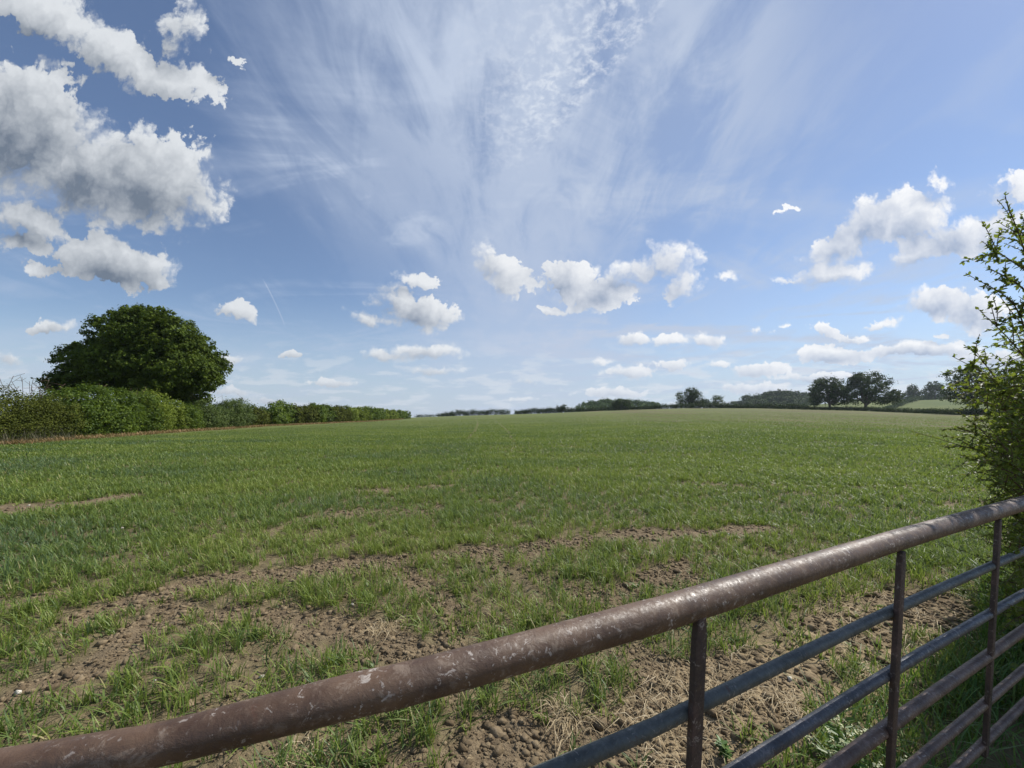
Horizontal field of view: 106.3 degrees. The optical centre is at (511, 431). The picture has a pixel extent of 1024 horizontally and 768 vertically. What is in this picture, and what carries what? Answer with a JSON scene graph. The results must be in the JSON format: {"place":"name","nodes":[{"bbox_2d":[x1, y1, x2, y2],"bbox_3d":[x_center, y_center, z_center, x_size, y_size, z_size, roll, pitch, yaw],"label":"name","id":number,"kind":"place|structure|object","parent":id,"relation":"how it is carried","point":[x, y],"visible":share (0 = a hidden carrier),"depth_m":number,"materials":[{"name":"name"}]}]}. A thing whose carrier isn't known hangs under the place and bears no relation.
{"place":"outdoors","nodes":[
{"label":"outdoors","id":0,"kind":"place"},
{"bbox_2d":[0,419,400,444],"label":"dry verge grass","id":1,"kind":"structure","parent":0,"point":[49,439],"depth_m":29.53,"materials":[{"name":"plant"}]},
{"bbox_2d":[0,408,1023,767],"bbox_3d":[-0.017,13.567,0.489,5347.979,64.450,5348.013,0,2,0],"label":"field","id":2,"kind":"structure","parent":0,"point":[442,734],"depth_m":2.70,"materials":[{"name":"soil"}]},
{"bbox_2d":[0,390,25,440],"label":"hedge shrub","id":3,"kind":"object","parent":2,"relation":"on","point":[7,425],"visible":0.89,"depth_m":19.78,"materials":[{"name":"green plant"}]},
{"bbox_2d":[0,426,79,443],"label":"bramble stalks","id":4,"kind":"object","parent":2,"relation":"on","point":[30,438],"visible":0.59,"depth_m":21.00,"materials":[{"name":"plant"}]},
{"bbox_2d":[0,373,90,440],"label":"hedge shrub","id":5,"kind":"object","parent":2,"relation":"on","point":[29,414],"visible":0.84,"depth_m":22.15,"materials":[{"name":"green plant"}]},
{"bbox_2d":[26,380,141,437],"bbox_3d":[-29.193,-1.345,26.378,3.639,4.456,7.266,0,2,-11],"label":"hedge shrub","id":6,"kind":"object","parent":2,"relation":"on","point":[101,411],"visible":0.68,"depth_m":26.25,"materials":[{"name":"green plant"}]},
{"bbox_2d":[96,384,166,433],"bbox_3d":[-30.553,-1.507,30.513,4.390,4.468,6.531,0,2,0],"label":"hedge shrub","id":7,"kind":"object","parent":2,"relation":"on","point":[131,399],"visible":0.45,"depth_m":30.77,"materials":[{"name":"green plant"}]},
{"bbox_2d":[30,302,233,413],"bbox_3d":[-41.126,-7.129,43.133,20.919,14.382,15.091,0,2,0],"label":"oak tree","id":8,"kind":"object","parent":2,"relation":"on","point":[135,347],"visible":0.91,"depth_m":38.87,"materials":[{"name":"green plant"}]},
{"bbox_2d":[132,387,192,431],"bbox_3d":[-31.949,-1.656,34.611,3.943,4.552,7.318,-1,2,-19],"label":"hedge shrub","id":9,"kind":"object","parent":2,"relation":"on","point":[169,411],"visible":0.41,"depth_m":34.03,"materials":[{"name":"green plant"}]},
{"bbox_2d":[169,398,207,430],"bbox_3d":[-32.669,-1.499,38.593,3.255,3.614,5.755,-1,2,-31],"label":"hedge shrub","id":10,"kind":"object","parent":2,"relation":"on","point":[194,415],"visible":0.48,"depth_m":37.85,"materials":[{"name":"green plant"}]},
{"bbox_2d":[186,395,234,429],"bbox_3d":[-33.832,-1.875,43.024,3.610,4.515,8.698,-1,2,-19],"label":"hedge shrub","id":11,"kind":"object","parent":2,"relation":"on","point":[218,416],"visible":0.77,"depth_m":41.92,"materials":[{"name":"green plant"}]},
{"bbox_2d":[212,396,257,426],"bbox_3d":[-35.310,-2.355,48.957,4.539,5.179,8.302,-1,2,-22],"label":"hedge shrub","id":12,"kind":"object","parent":2,"relation":"on","point":[241,415],"visible":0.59,"depth_m":48.14,"materials":[{"name":"green plant"}]},
{"bbox_2d":[246,403,271,424],"bbox_3d":[-36.705,-2.072,55.092,4.181,4.074,9.114,-1,2,-17],"label":"hedge shrub","id":13,"kind":"object","parent":2,"relation":"on","point":[263,417],"visible":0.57,"depth_m":54.08,"materials":[{"name":"green plant"}]},
{"bbox_2d":[259,399,299,424],"bbox_3d":[-37.681,-2.819,61.352,4.765,5.023,9.904,0,2,-11],"label":"hedge shrub","id":14,"kind":"object","parent":2,"relation":"on","point":[281,413],"visible":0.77,"depth_m":60.30,"materials":[{"name":"green plant"}]},
{"bbox_2d":[286,403,320,423],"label":"hedge shrub","id":15,"kind":"object","parent":2,"relation":"on","point":[305,414],"visible":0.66,"depth_m":68.34,"materials":[{"name":"green plant"}]},
{"bbox_2d":[305,402,337,422],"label":"hedge shrub","id":16,"kind":"object","parent":2,"relation":"on","point":[326,415],"visible":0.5,"depth_m":76.46,"materials":[{"name":"green plant"}]},
{"bbox_2d":[327,405,353,421],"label":"hedge shrub","id":17,"kind":"object","parent":2,"relation":"on","point":[342,413],"visible":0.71,"depth_m":83.37,"materials":[{"name":"green plant"}]},
{"bbox_2d":[344,405,372,420],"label":"hedge shrub","id":18,"kind":"object","parent":2,"relation":"on","point":[360,414],"visible":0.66,"depth_m":96.43,"materials":[{"name":"green plant"}]},
{"bbox_2d":[362,406,386,420],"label":"hedge shrub","id":19,"kind":"object","parent":2,"relation":"on","point":[377,413],"visible":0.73,"depth_m":110.06,"materials":[{"name":"green plant"}]},
{"bbox_2d":[382,408,398,419],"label":"hedge shrub","id":20,"kind":"object","parent":2,"relation":"on","point":[392,414],"visible":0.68,"depth_m":132.34,"materials":[{"name":"green plant"}]},
{"bbox_2d":[396,410,411,418],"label":"hedge shrub","id":21,"kind":"object","parent":2,"relation":"on","point":[402,414],"visible":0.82,"depth_m":164.13,"materials":[{"name":"green plant"}]},
{"bbox_2d":[414,413,454,416],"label":"skyline hedge","id":22,"kind":"object","parent":2,"relation":"on","point":[418,415],"visible":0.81,"depth_m":260.80,"materials":[{"name":"green plant"}]},
{"bbox_2d":[436,408,510,415],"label":"skyline hedge","id":23,"kind":"object","parent":2,"relation":"on","point":[473,412],"visible":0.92,"depth_m":258.46,"materials":[{"name":"green plant"}]},
{"bbox_2d":[0,458,949,704],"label":"pale pebbles","id":24,"kind":"object","parent":2,"relation":"on","point":[352,604],"visible":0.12,"depth_m":2.14,"materials":[{"name":"stone"}]},
{"bbox_2d":[11,486,973,767],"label":"dry straw","id":25,"kind":"object","parent":2,"relation":"on","point":[589,716],"visible":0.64,"depth_m":1.91,"materials":[{"name":"beige plant"}]},
{"bbox_2d":[0,411,1023,767],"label":"crop seedlings","id":26,"kind":"object","parent":2,"relation":"on","point":[394,451],"visible":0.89,"depth_m":5.22,"materials":[{"name":"green plant"}]},
{"bbox_2d":[0,464,1023,767],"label":"soil clods","id":27,"kind":"object","parent":2,"relation":"on","point":[530,752],"visible":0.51,"depth_m":2.32,"materials":[{"name":"brown soil"}]},
{"bbox_2d":[514,406,562,413],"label":"skyline hedge","id":28,"kind":"object","parent":2,"relation":"on","point":[537,411],"visible":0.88,"depth_m":242.87,"materials":[{"name":"green plant"}]},
{"bbox_2d":[555,404,567,410],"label":"round bush","id":29,"kind":"object","parent":2,"relation":"on","point":[563,407],"visible":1,"depth_m":234.81,"materials":[{"name":"green plant"}]},
{"bbox_2d":[610,399,631,408],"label":"round bush","id":30,"kind":"object","parent":2,"relation":"on","point":[621,403],"visible":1,"depth_m":212.53,"materials":[{"name":"green plant"}]},
{"bbox_2d":[557,401,807,412],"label":"field hedge","id":31,"kind":"object","parent":2,"relation":"on","point":[721,405],"visible":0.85,"depth_m":201.95,"materials":[{"name":"green plant"}]},
{"bbox_2d":[714,734,734,759],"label":"broadleaf weed","id":32,"kind":"object","parent":2,"relation":"on","point":[722,745],"visible":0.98,"depth_m":1.61,"materials":[{"name":"green plant"}]},
{"bbox_2d":[806,376,850,406],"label":"tree","id":33,"kind":"object","parent":2,"relation":"on","point":[830,397],"visible":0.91,"depth_m":166.00,"materials":[{"name":"green plant"}]},
{"bbox_2d":[805,708,906,767],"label":"flowering weed","id":34,"kind":"object","parent":2,"relation":"on","point":[843,741],"visible":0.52,"depth_m":1.51,"materials":[{"name":"green plant"}]},
{"bbox_2d":[800,405,998,414],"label":"field hedge","id":35,"kind":"object","parent":2,"relation":"on","point":[969,411],"visible":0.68,"depth_m":136.46,"materials":[{"name":"green plant"}]},
{"bbox_2d":[909,192,1023,713],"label":"hedge bush","id":36,"kind":"object","parent":2,"relation":"on","point":[1005,459],"visible":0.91,"depth_m":1.87,"materials":[{"name":"green plant"}]},
{"bbox_2d":[938,366,1017,409],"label":"tree","id":37,"kind":"object","parent":2,"relation":"on","point":[958,378],"visible":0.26,"depth_m":111.43,"materials":[{"name":"green plant"}]},
{"bbox_2d":[0,0,1023,416],"label":"sky","id":38,"kind":"structure","parent":0,"point":[428,207],"materials":[{"name":"blue"}]},
{"bbox_2d":[785,399,989,414],"bbox_3d":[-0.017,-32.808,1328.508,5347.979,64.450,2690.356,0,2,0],"label":"hills","id":39,"kind":"structure","parent":0,"point":[930,404],"depth_m":309.77,"materials":[{"name":"green plant"}]},
{"bbox_2d":[576,397,661,410],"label":"woodland","id":40,"kind":"object","parent":39,"relation":"on","point":[604,402],"visible":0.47,"depth_m":407.04,"materials":[{"name":"green plant"}]},
{"bbox_2d":[673,391,684,404],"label":"tree","id":41,"kind":"object","parent":39,"relation":"on","point":[678,395],"visible":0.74,"depth_m":217.37,"materials":[{"name":"green plant"}]},
{"bbox_2d":[679,386,706,407],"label":"tree","id":42,"kind":"object","parent":39,"relation":"on","point":[692,397],"visible":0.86,"depth_m":213.78,"materials":[{"name":"green plant"}]},
{"bbox_2d":[711,395,727,407],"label":"tree","id":43,"kind":"object","parent":39,"relation":"on","point":[717,398],"visible":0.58,"depth_m":218.41,"materials":[{"name":"green plant"}]},
{"bbox_2d":[724,389,821,408],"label":"woodland","id":44,"kind":"object","parent":39,"relation":"on","point":[780,397],"visible":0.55,"depth_m":446.62,"materials":[{"name":"green plant"}]},
{"bbox_2d":[836,369,904,407],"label":"tree","id":45,"kind":"object","parent":39,"relation":"on","point":[860,382],"visible":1,"depth_m":159.58,"materials":[{"name":"green plant"}]},
{"bbox_2d":[874,393,944,411],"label":"hill hedge","id":46,"kind":"object","parent":39,"relation":"on","point":[910,399],"visible":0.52,"depth_m":329.17,"materials":[{"name":"green plant"}]},
{"bbox_2d":[903,383,921,396],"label":"hill tree","id":47,"kind":"object","parent":39,"relation":"on","point":[912,391],"visible":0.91,"depth_m":396.54,"materials":[{"name":"green plant"}]},
{"bbox_2d":[900,391,934,399],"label":"hill scrub","id":48,"kind":"object","parent":39,"relation":"on","point":[911,395],"visible":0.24,"depth_m":396.08,"materials":[{"name":"green plant"}]},
{"bbox_2d":[920,381,945,399],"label":"hill tree","id":49,"kind":"object","parent":39,"relation":"on","point":[934,388],"visible":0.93,"depth_m":357.48,"materials":[{"name":"green plant"}]},
{"bbox_2d":[783,558,1023,767],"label":"long grass","id":50,"kind":"structure","parent":0,"point":[973,688],"depth_m":1.86,"materials":[{"name":"green plant"}]},
{"bbox_3d":[3.271,0.765,2.153,0.183,1.420,0.170,0,2,0],"label":"gate post","id":51,"kind":"object","parent":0,"visible":0},
{"bbox_2d":[0,495,1023,767],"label":"field gate","id":52,"kind":"structure","parent":51,"relation":"attached to","point":[310,707],"depth_m":0.69,"materials":[{"name":"brown metal"}]}
]}

